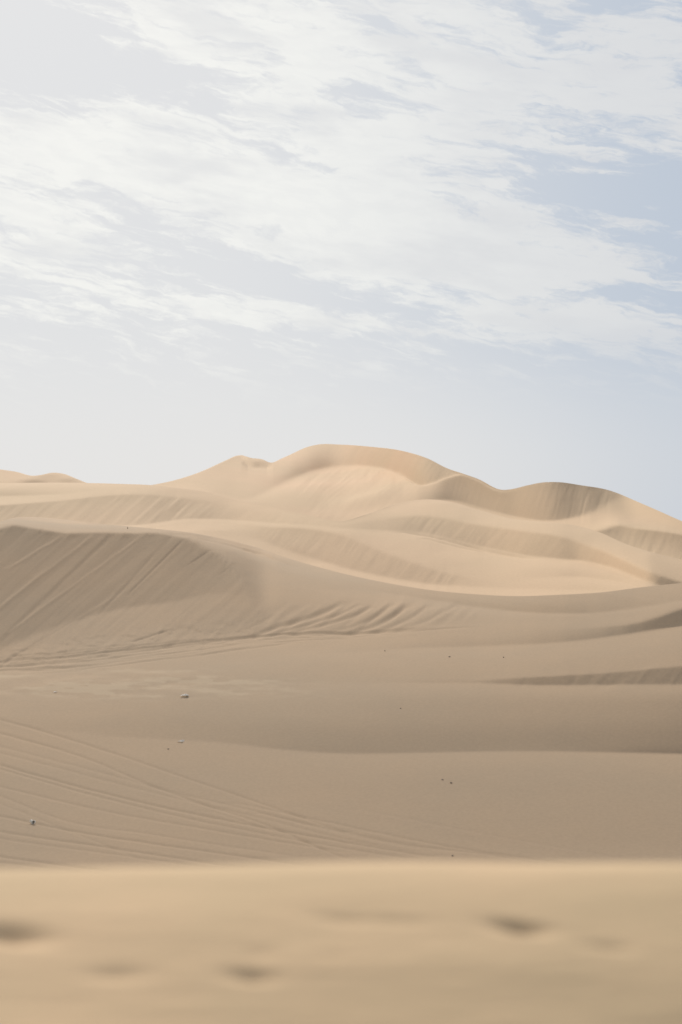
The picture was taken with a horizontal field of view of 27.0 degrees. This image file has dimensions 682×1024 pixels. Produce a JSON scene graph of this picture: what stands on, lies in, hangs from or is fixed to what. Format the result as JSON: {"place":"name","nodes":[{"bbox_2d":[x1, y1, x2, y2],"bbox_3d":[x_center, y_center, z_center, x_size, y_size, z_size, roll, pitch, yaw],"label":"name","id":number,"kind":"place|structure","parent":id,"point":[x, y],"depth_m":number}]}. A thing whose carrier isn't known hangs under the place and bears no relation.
{"place":"outdoors","nodes":[
{"label":"outdoors","id":0,"kind":"place"},
{"bbox_2d":[0,469,85,482],"bbox_3d":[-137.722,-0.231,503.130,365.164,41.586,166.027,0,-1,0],"label":"sand dune","id":1,"kind":"structure","parent":0,"point":[6,476],"depth_m":460.79},
{"bbox_2d":[0,517,681,868],"bbox_3d":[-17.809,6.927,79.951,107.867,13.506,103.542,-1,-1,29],"label":"sand dune","id":2,"kind":"structure","parent":0,"point":[554,735],"depth_m":44.99},
{"bbox_2d":[0,862,681,1023],"bbox_3d":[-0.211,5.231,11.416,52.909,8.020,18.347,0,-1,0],"label":"sand dune","id":3,"kind":"structure","parent":0,"point":[433,943],"depth_m":3.89},
{"bbox_2d":[0,483,681,595],"bbox_3d":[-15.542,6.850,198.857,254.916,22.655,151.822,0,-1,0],"label":"sand dune","id":4,"kind":"structure","parent":0,"point":[438,545],"depth_m":166.96},
{"bbox_2d":[0,0,681,520],"label":"sky","id":5,"kind":"structure","parent":0,"point":[448,233]},
{"bbox_2d":[154,444,681,559],"bbox_3d":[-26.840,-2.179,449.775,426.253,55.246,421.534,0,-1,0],"label":"sand dune","id":6,"kind":"structure","parent":0,"point":[334,482],"depth_m":344.28}
]}

